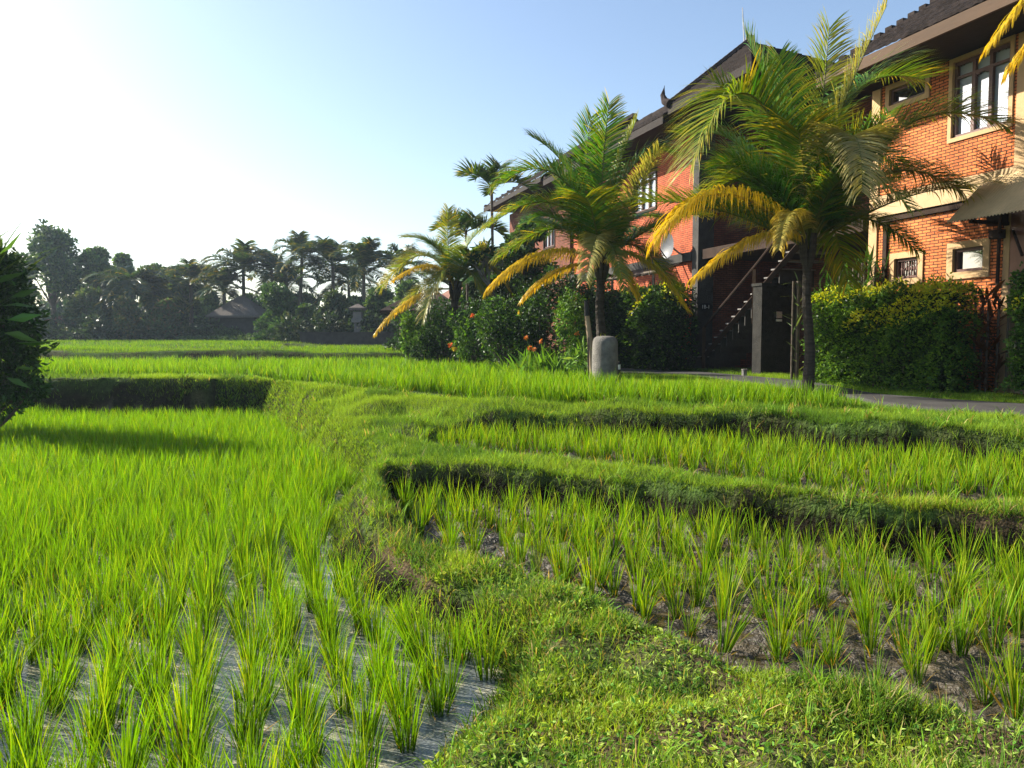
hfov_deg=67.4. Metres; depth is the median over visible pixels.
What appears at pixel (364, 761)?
rice clump
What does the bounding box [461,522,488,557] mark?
rice clump
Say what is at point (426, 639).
rice clump
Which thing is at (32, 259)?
broadleaf tree
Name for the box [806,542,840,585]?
rice clump
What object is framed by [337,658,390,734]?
rice clump
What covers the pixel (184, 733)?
rice clump
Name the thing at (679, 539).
rice clump
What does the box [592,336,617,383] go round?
stone cylinder
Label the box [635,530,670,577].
rice clump
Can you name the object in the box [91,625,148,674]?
rice clump
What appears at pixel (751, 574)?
rice clump
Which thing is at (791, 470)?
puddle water
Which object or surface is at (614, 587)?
rice clump
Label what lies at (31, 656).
rice clump
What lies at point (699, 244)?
brick house
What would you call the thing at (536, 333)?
shrub
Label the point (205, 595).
rice clump
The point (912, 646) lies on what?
rice clump
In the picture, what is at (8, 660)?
rice clump
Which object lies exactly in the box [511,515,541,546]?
rice clump
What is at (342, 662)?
rice clump
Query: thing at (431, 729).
paddy water
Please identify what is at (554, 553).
rice clump
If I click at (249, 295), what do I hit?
broadleaf tree
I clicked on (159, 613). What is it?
rice clump
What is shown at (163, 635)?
rice clump
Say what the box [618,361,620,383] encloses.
garden light
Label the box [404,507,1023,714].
puddle water
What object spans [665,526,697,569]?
rice clump
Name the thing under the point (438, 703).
rice clump
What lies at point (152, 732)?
rice clump
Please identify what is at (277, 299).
broadleaf tree
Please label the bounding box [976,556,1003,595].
rice clump
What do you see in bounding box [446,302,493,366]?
shrub
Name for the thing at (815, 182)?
coconut palm
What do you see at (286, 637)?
rice clump
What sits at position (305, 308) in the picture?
broadleaf tree
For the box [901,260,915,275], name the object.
window pane
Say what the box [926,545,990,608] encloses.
rice clump
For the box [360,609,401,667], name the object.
rice clump
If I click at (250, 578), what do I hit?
rice clump
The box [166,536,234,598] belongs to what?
rice clump
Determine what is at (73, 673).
rice clump
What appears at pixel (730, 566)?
rice clump
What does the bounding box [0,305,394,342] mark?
undergrowth
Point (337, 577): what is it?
rice clump
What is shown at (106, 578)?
rice clump
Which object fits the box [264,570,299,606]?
rice clump
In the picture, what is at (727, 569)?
rice clump
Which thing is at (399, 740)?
rice clump
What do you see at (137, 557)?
rice clump
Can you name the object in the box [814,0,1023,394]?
brick house
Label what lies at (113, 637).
rice clump
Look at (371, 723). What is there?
rice clump
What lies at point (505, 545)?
rice clump
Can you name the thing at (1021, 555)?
rice clump
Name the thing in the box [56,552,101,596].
rice clump
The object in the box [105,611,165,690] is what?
rice clump
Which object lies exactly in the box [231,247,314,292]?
coconut palm
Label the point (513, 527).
rice clump
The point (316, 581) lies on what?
rice clump
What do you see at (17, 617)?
rice clump
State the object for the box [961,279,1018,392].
cordyline
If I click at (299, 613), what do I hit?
rice clump
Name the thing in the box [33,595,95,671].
rice clump
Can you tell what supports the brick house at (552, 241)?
on the ground at (945, 668)
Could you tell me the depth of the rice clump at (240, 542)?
5.75 m
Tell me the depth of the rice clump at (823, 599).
4.62 m
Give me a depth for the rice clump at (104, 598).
4.68 m
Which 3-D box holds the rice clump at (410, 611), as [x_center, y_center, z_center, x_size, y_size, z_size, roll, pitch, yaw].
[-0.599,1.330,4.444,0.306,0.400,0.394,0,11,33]
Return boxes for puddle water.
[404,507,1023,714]
[432,442,998,502]
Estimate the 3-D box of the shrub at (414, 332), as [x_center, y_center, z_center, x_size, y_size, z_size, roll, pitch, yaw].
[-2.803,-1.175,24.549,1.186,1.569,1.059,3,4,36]
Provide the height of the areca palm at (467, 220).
5.729 m
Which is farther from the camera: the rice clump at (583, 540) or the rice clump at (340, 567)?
the rice clump at (583, 540)
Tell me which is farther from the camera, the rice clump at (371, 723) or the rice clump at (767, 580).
the rice clump at (767, 580)
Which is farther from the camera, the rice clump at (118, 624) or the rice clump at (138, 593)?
the rice clump at (138, 593)
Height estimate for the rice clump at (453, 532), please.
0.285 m
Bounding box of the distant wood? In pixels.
[34,287,346,320]
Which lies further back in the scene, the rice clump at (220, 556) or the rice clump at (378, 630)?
the rice clump at (220, 556)
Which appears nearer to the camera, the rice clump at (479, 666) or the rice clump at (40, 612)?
the rice clump at (479, 666)
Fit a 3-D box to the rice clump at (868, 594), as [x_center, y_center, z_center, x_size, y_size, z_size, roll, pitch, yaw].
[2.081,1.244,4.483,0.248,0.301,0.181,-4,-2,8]
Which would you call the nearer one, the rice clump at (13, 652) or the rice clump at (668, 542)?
the rice clump at (13, 652)
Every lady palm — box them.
[797,242,893,379]
[847,243,898,291]
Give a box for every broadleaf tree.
[15,251,45,312]
[25,219,89,317]
[62,286,115,336]
[75,244,123,307]
[109,295,141,340]
[111,252,144,324]
[135,262,168,319]
[167,279,202,324]
[197,290,219,324]
[241,292,267,309]
[251,280,299,341]
[294,292,318,309]
[294,302,316,323]
[315,288,351,329]
[347,295,365,328]
[360,284,394,326]
[383,278,419,330]
[459,256,491,309]
[491,216,560,325]
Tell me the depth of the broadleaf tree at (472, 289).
28.48 m
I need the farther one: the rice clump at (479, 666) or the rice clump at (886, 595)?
the rice clump at (886, 595)
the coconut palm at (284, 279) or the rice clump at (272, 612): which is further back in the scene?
the coconut palm at (284, 279)
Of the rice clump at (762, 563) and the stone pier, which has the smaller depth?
the rice clump at (762, 563)
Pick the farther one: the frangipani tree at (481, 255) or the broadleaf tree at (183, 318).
the broadleaf tree at (183, 318)
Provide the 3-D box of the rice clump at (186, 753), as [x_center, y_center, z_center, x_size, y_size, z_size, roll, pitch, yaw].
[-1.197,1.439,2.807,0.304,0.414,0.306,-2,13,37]
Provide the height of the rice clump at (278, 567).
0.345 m
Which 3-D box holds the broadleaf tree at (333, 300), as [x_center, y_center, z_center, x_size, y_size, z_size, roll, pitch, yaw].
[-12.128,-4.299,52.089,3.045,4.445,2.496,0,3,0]
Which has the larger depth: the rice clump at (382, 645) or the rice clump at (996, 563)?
the rice clump at (996, 563)
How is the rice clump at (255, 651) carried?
on the ground at (945, 668)
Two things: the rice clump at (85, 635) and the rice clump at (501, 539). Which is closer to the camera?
the rice clump at (85, 635)
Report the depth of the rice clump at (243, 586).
4.98 m
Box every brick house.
[442,290,465,334]
[484,113,638,350]
[543,7,871,369]
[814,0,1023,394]
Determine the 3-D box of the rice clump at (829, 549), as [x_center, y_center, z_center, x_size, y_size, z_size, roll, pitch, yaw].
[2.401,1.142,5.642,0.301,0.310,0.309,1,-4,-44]
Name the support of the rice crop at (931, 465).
on the ground at (945, 668)
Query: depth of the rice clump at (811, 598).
4.58 m
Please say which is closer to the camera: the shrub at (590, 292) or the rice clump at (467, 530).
the rice clump at (467, 530)
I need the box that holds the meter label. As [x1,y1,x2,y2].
[776,312,781,320]
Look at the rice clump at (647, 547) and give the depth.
5.52 m
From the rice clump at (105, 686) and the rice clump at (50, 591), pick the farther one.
the rice clump at (50, 591)
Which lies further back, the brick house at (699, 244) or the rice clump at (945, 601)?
the brick house at (699, 244)
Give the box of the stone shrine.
[348,304,366,331]
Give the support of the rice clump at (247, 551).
on the ground at (945, 668)
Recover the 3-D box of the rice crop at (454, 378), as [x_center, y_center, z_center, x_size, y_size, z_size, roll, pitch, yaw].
[-8.586,-0.590,21.720,33.380,0.500,13.694,1,4,23]
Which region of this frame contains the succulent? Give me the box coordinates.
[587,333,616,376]
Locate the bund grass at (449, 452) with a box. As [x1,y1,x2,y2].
[25,340,1023,767]
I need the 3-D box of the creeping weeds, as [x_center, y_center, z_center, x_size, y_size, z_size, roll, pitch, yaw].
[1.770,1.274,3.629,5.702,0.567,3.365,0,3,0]
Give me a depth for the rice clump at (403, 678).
3.55 m
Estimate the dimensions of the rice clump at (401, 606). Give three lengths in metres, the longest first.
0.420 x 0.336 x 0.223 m
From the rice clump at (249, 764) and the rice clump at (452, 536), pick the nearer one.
the rice clump at (249, 764)
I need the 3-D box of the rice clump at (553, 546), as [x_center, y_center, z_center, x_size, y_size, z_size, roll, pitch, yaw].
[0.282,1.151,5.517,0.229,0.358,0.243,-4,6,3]
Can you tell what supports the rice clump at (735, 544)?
on the ground at (945, 668)
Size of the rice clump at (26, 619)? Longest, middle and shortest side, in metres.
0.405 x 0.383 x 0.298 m
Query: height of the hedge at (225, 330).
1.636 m
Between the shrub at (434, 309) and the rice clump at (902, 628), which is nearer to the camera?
the rice clump at (902, 628)
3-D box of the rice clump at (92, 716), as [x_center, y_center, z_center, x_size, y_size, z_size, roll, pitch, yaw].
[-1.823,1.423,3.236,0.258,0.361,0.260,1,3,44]
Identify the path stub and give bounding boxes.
[741,369,746,375]
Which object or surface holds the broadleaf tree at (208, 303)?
on the ground at (945, 668)
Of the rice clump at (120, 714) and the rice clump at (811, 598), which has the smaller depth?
the rice clump at (120, 714)
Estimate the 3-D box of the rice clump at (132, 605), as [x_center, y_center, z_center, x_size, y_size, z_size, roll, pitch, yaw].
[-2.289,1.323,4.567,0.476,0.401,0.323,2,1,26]
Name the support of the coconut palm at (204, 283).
on the ground at (945, 668)
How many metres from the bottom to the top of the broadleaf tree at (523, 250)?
5.260 m
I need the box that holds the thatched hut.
[206,296,266,333]
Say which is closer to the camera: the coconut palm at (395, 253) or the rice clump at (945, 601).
the rice clump at (945, 601)
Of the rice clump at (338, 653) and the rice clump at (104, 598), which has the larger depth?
the rice clump at (104, 598)
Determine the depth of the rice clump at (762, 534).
5.77 m
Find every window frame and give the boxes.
[545,218,553,247]
[635,170,654,212]
[891,78,924,104]
[896,257,917,278]
[953,42,1010,137]
[954,246,982,271]
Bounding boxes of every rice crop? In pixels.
[0,401,413,767]
[3,354,863,410]
[27,339,397,351]
[392,467,1023,608]
[418,418,1023,501]
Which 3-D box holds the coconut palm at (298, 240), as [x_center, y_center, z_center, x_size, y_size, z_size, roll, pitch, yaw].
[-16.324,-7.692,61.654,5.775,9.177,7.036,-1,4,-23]
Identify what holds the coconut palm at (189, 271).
on the ground at (945, 668)
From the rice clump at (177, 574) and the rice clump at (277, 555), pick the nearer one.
the rice clump at (177, 574)
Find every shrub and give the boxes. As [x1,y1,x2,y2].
[383,307,444,351]
[390,294,464,356]
[398,310,416,360]
[404,306,469,363]
[409,324,435,361]
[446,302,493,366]
[459,292,499,361]
[472,293,530,369]
[476,258,546,361]
[506,262,576,363]
[551,287,586,365]
[562,335,587,378]
[563,263,615,361]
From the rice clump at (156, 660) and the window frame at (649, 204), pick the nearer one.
the rice clump at (156, 660)
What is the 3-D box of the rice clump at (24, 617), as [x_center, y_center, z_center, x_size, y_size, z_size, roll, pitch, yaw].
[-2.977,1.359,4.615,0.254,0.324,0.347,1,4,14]
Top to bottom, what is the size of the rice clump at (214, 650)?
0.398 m
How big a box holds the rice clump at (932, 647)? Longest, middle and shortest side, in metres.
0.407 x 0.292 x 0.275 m
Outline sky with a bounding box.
[0,0,929,308]
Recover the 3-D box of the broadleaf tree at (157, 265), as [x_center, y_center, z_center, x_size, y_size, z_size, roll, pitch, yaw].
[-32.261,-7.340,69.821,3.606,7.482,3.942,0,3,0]
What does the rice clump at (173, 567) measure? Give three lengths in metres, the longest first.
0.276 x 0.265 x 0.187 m
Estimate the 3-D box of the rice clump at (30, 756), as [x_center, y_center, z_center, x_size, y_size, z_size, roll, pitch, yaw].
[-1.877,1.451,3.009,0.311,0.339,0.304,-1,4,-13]
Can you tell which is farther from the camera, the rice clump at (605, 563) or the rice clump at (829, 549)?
the rice clump at (829, 549)
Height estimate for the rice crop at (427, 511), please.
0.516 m
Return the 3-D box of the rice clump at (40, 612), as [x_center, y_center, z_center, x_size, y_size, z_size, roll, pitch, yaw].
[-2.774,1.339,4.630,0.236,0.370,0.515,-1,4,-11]
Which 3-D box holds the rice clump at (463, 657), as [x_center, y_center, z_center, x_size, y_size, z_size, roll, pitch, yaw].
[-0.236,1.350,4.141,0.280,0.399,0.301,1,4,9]
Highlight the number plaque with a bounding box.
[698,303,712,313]
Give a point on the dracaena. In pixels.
(797, 335)
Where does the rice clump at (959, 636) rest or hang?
on the ground at (945, 668)
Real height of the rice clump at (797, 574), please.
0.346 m
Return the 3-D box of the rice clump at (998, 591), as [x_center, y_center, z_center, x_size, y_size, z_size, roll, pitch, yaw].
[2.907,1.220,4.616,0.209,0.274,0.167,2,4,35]
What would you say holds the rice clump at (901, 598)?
on the ground at (945, 668)
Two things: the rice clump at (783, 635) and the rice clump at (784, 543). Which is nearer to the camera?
the rice clump at (783, 635)
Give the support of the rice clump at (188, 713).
on the ground at (945, 668)
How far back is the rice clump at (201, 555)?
5.28 m
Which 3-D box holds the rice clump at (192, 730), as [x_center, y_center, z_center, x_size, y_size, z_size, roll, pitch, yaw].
[-1.284,1.403,3.182,0.368,0.414,0.416,-2,4,-29]
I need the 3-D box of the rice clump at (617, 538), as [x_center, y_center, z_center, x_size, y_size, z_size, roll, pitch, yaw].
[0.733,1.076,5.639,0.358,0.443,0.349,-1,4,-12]
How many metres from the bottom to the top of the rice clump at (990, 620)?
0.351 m
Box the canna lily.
[483,335,585,378]
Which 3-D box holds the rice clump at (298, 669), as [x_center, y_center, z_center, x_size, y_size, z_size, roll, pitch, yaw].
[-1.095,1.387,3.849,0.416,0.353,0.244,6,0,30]
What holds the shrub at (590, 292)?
on the ground at (945, 668)
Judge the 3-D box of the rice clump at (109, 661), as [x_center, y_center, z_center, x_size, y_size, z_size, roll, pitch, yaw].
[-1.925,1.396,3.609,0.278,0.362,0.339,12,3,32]
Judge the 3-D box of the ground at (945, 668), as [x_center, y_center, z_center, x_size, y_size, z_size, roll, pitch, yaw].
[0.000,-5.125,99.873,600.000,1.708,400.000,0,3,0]
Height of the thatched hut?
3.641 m
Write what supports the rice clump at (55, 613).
on the ground at (945, 668)
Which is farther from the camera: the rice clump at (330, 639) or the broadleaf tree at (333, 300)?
the broadleaf tree at (333, 300)
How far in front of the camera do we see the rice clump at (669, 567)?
5.10 m
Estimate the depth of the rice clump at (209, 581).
4.92 m
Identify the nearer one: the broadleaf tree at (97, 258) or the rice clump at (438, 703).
the rice clump at (438, 703)
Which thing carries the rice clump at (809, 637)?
on the ground at (945, 668)
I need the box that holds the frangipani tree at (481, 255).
[461,237,514,365]
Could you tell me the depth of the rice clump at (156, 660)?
4.01 m
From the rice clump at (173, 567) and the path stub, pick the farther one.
the path stub
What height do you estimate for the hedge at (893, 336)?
2.279 m
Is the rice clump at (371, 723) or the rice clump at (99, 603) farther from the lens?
the rice clump at (99, 603)
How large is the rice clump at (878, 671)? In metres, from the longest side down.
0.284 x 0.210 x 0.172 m
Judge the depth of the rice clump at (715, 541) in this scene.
5.64 m
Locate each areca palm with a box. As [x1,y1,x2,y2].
[428,207,512,306]
[454,154,542,276]
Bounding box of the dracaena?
[774,273,803,379]
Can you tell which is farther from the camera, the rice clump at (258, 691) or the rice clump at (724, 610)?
the rice clump at (724, 610)
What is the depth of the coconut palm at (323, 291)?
63.09 m
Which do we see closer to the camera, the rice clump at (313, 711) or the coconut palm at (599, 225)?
the rice clump at (313, 711)
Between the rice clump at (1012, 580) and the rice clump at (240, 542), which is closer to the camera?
the rice clump at (1012, 580)
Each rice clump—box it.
[0,574,38,619]
[0,581,38,628]
[0,583,36,635]
[0,625,43,677]
[0,632,46,697]
[0,634,45,710]
[0,664,67,734]
[0,678,68,767]
[0,680,82,767]
[0,699,46,753]
[0,715,67,767]
[5,589,86,664]
[6,560,50,607]
[12,559,53,600]
[13,640,101,720]
[19,589,72,650]
[25,577,71,629]
[26,585,80,642]
[29,545,96,623]
[32,627,105,705]
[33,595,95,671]
[36,553,119,634]
[37,732,106,767]
[40,677,115,753]
[44,632,93,685]
[44,708,113,767]
[49,587,125,651]
[51,557,86,605]
[53,569,84,611]
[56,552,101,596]
[62,656,180,767]
[65,567,115,624]
[65,612,101,653]
[67,643,138,743]
[69,597,142,662]
[71,636,156,726]
[71,643,139,709]
[77,554,126,606]
[77,605,151,688]
[79,548,126,614]
[83,575,149,632]
[87,557,113,595]
[88,596,142,652]
[89,563,133,590]
[90,741,172,767]
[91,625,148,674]
[96,541,134,581]
[96,572,159,639]
[96,719,154,767]
[104,550,150,605]
[105,532,156,578]
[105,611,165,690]
[109,635,187,719]
[110,552,154,597]
[113,557,165,621]
[113,678,175,731]
[113,682,172,746]
[114,624,196,699]
[123,550,183,621]
[123,585,185,649]
[123,594,190,657]
[126,541,201,609]
[128,576,154,612]
[130,565,198,629]
[131,533,167,586]
[136,626,169,672]
[137,651,228,745]
[138,653,233,767]
[140,639,229,712]
[147,577,184,629]
[147,716,227,767]
[154,540,187,577]
[157,668,252,764]
[159,555,187,582]
[161,550,190,597]
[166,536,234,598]
[167,602,203,653]
[168,579,225,645]
[169,653,221,710]
[170,613,231,676]
[174,552,240,602]
[174,597,241,692]
[177,537,215,587]
[178,617,224,663]
[180,532,257,613]
[181,559,234,631]
[182,539,237,581]
[182,573,227,621]
[186,528,230,581]
[189,721,303,767]
[201,534,237,576]
[207,603,276,659]
[212,589,260,641]
[212,665,278,754]
[215,526,271,584]
[218,545,269,598]
[218,584,252,628]
[218,648,262,703]
[218,661,292,737]
[223,517,260,567]
[224,541,256,574]
[224,585,250,616]
[224,638,275,688]
[227,561,308,649]
[228,722,276,767]
[230,560,256,592]
[231,572,266,607]
[231,650,358,744]
[232,621,298,714]
[237,615,277,673]
[249,540,282,580]
[252,595,299,666]
[254,535,306,599]
[255,548,297,588]
[256,540,287,575]
[260,581,307,640]
[263,538,289,566]
[263,567,294,601]
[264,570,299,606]
[265,572,308,630]
[265,593,312,656]
[267,579,312,626]
[267,712,327,767]
[268,629,330,692]
[269,700,318,767]
[276,648,318,706]
[276,699,342,763]
[278,532,316,574]
[278,621,331,678]
[278,664,328,724]
[288,553,358,613]
[291,529,333,584]
[292,511,332,562]
[293,521,330,579]
[296,729,366,767]
[297,540,381,597]
[298,559,323,590]
[300,568,360,629]
[307,563,328,598]
[307,574,341,615]
[308,612,353,661]
[309,595,347,637]
[311,622,357,674]
[312,581,363,643]
[315,626,372,686]
[315,645,369,718]
[316,705,388,767]
[320,654,418,751]
[320,717,392,767]
[323,547,357,595]
[330,654,372,698]
[335,560,373,613]
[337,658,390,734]
[338,563,364,603]
[338,570,391,635]
[343,585,400,642]
[343,586,376,615]
[352,627,411,699]
[355,622,414,682]
[356,654,422,725]
[358,598,407,656]
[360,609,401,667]
[367,634,431,718]
[374,585,465,659]
[375,583,417,630]
[382,677,430,752]
[383,587,436,645]
[384,579,427,639]
[390,590,454,678]
[400,643,445,689]
[415,619,473,702]
[416,665,468,719]
[428,511,475,553]
[432,607,474,659]
[441,535,461,552]
[442,516,461,542]
[444,602,494,664]
[454,589,516,681]
[458,516,477,543]
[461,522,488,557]
[467,518,490,549]
[496,499,517,546]
[499,528,518,558]
[500,515,521,541]
[500,520,540,570]
[506,523,533,564]
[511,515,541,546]
[520,516,554,552]
[526,533,545,574]
[537,520,565,563]
[540,526,590,584]
[549,530,571,569]
[553,532,585,580]
[555,502,580,542]
[556,550,574,583]
[564,499,596,550]
[564,524,608,569]
[567,540,617,599]
[570,517,593,556]
[580,511,621,550]
[584,531,627,588]
[585,529,614,577]
[594,506,637,557]
[600,552,628,597]
[614,501,636,544]
[619,518,654,572]
[621,510,655,558]
[622,556,668,612]
[623,527,654,585]
[633,573,664,622]
[634,522,658,564]
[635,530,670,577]
[642,561,679,596]
[647,545,688,584]
[647,549,692,600]
[650,566,698,620]
[659,508,696,553]
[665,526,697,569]
[668,519,688,560]
[668,525,695,552]
[668,554,693,592]
[674,547,716,609]
[674,601,711,636]
[681,544,724,584]
[686,512,727,570]
[694,513,728,559]
[695,556,761,621]
[696,502,735,548]
[705,581,765,654]
[707,542,752,598]
[713,544,739,590]
[716,544,766,589]
[724,524,753,559]
[731,531,754,575]
[741,578,774,619]
[747,591,806,657]
[750,548,806,604]
[751,540,770,574]
[752,521,777,554]
[752,533,775,568]
[754,617,796,664]
[755,571,817,629]
[766,540,807,584]
[772,516,800,555]
[773,532,794,568]
[773,545,818,597]
[781,574,819,620]
[782,521,817,577]
[783,597,829,648]
[786,567,820,611]
[797,631,829,679]
[798,525,823,562]
[800,620,848,664]
[804,557,841,610]
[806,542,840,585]
[812,609,850,668]
[817,522,845,557]
[822,564,858,596]
[823,594,851,639]
[826,534,862,578]
[837,523,888,571]
[838,581,913,657]
[839,551,877,607]
[844,567,896,635]
[848,540,885,593]
[852,499,897,565]
[852,576,882,620]
[854,574,886,617]
[857,644,905,690]
[864,543,912,582]
[871,547,923,600]
[875,580,956,652]
[880,560,923,607]
[891,566,927,593]
[891,629,940,686]
[893,555,926,602]
[894,610,937,674]
[896,592,973,663]
[905,530,947,572]
[908,581,940,635]
[914,542,959,584]
[918,579,994,657]
[919,570,953,626]
[924,609,968,652]
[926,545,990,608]
[931,548,993,597]
[953,546,994,588]
[953,649,1006,705]
[956,582,990,645]
[962,571,1023,655]
[965,525,1022,583]
[965,570,1019,625]
[973,624,1023,719]
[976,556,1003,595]
[979,566,1013,607]
[982,558,1023,637]
[982,620,1023,683]
[990,578,1023,627]
[996,537,1023,605]
[996,540,1023,593]
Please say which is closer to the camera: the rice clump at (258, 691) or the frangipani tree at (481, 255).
the rice clump at (258, 691)
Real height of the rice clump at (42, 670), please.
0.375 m
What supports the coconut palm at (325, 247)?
on the ground at (945, 668)
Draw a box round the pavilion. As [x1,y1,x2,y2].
[380,289,462,341]
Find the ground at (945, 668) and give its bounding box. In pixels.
[3,342,1023,767]
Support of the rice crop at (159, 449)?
on the paddy water at (431, 729)
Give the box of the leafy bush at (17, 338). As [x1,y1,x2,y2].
[0,218,59,426]
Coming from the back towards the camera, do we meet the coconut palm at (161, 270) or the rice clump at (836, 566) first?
the coconut palm at (161, 270)
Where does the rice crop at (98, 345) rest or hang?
on the ground at (945, 668)
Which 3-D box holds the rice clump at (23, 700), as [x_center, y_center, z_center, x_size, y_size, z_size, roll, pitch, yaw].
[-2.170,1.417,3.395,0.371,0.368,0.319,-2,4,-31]
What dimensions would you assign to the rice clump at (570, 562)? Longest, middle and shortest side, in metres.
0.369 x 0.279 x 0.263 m
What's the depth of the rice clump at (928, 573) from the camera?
5.07 m
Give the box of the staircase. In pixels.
[682,238,836,369]
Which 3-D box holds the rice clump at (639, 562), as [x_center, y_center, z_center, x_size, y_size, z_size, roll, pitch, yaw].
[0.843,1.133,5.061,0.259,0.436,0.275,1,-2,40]
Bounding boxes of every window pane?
[547,219,553,246]
[637,173,654,211]
[896,82,924,101]
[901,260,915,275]
[958,48,1009,133]
[960,250,982,268]
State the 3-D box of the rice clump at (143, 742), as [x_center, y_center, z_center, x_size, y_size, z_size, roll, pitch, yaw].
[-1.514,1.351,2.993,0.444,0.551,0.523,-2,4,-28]
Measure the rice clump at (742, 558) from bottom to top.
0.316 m
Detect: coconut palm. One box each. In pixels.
[81,264,181,311]
[119,271,193,314]
[138,266,207,304]
[157,257,210,322]
[183,264,241,295]
[185,267,260,311]
[197,237,282,296]
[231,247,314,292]
[253,262,317,303]
[270,230,343,305]
[285,235,374,291]
[310,262,377,312]
[328,236,404,301]
[359,242,441,292]
[373,202,513,362]
[477,89,719,335]
[622,0,1023,394]
[979,0,1023,84]
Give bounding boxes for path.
[621,368,1023,415]
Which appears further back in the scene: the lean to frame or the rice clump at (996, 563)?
the lean to frame
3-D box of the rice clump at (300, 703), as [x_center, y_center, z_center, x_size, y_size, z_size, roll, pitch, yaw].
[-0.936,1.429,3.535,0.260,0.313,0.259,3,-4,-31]
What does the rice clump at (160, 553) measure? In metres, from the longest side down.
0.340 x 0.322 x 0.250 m
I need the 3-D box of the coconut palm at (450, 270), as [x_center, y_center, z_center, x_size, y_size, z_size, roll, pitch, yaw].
[-2.011,-3.036,24.053,4.635,5.253,3.365,-1,4,-22]
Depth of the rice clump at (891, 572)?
5.17 m
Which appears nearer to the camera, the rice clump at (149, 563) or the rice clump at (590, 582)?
the rice clump at (590, 582)
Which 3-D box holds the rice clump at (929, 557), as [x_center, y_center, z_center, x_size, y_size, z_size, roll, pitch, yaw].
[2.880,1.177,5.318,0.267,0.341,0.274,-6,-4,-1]
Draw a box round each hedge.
[174,334,253,341]
[183,324,242,337]
[229,331,258,340]
[577,281,699,370]
[800,272,987,393]
[993,261,1023,394]
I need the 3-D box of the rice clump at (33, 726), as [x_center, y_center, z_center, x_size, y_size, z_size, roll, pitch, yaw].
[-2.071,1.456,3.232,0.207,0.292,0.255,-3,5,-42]
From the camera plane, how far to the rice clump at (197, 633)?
4.26 m
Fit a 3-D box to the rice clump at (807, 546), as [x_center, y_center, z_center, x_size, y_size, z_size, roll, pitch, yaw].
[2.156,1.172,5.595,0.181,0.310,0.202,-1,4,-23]
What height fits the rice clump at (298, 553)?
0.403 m
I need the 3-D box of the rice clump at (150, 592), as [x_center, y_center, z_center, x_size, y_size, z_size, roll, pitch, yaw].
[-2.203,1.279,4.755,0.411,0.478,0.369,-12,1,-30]
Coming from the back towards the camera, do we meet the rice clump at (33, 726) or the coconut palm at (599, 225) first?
the coconut palm at (599, 225)
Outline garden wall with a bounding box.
[299,332,394,345]
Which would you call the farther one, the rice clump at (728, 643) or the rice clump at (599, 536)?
the rice clump at (599, 536)
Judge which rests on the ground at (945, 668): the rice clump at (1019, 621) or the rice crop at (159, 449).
the rice clump at (1019, 621)
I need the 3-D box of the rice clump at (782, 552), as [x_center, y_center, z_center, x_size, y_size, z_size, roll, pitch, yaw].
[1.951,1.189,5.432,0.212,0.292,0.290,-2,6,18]
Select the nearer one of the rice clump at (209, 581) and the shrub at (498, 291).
the rice clump at (209, 581)
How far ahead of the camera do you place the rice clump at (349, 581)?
5.07 m
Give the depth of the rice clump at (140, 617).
4.48 m
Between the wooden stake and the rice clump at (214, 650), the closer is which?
the rice clump at (214, 650)
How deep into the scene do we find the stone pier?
18.87 m
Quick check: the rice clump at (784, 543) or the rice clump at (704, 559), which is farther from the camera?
the rice clump at (784, 543)
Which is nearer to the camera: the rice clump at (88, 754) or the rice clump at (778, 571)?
the rice clump at (88, 754)
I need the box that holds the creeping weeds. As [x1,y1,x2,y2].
[357,547,1023,767]
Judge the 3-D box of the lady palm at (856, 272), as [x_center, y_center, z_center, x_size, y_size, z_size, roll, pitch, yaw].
[7.054,-1.433,16.053,2.517,2.847,2.666,2,4,31]
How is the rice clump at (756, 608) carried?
on the ground at (945, 668)
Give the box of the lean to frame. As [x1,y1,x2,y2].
[608,263,681,329]
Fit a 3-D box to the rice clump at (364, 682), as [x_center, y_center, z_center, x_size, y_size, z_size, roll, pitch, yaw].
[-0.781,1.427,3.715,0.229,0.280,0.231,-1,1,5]
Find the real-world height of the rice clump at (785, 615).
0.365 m
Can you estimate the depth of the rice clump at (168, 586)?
4.95 m
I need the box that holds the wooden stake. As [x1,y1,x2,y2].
[584,301,592,378]
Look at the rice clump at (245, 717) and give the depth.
3.38 m
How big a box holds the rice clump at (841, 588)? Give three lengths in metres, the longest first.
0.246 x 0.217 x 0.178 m
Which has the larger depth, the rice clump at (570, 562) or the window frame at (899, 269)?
the window frame at (899, 269)
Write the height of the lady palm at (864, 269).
2.934 m
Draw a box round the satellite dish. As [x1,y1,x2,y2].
[658,234,681,257]
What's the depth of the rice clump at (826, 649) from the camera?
3.87 m
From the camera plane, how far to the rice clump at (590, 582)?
4.71 m
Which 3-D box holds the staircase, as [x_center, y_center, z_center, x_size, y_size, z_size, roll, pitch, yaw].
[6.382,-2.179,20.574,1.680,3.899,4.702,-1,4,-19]
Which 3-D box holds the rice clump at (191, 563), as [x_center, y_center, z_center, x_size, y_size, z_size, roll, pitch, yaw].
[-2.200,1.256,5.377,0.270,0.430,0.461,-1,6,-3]
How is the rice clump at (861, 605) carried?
on the ground at (945, 668)
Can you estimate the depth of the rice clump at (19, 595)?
4.71 m
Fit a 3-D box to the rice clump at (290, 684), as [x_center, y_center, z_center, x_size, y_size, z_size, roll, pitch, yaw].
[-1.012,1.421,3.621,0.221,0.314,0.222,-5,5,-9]
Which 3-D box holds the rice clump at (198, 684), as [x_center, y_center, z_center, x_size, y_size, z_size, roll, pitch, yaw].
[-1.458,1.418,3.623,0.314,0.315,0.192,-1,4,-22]
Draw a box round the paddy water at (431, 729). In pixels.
[0,439,506,767]
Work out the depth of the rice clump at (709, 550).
5.36 m
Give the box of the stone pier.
[752,283,795,374]
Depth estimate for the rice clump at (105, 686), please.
3.37 m
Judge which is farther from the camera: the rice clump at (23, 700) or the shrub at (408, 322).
the shrub at (408, 322)

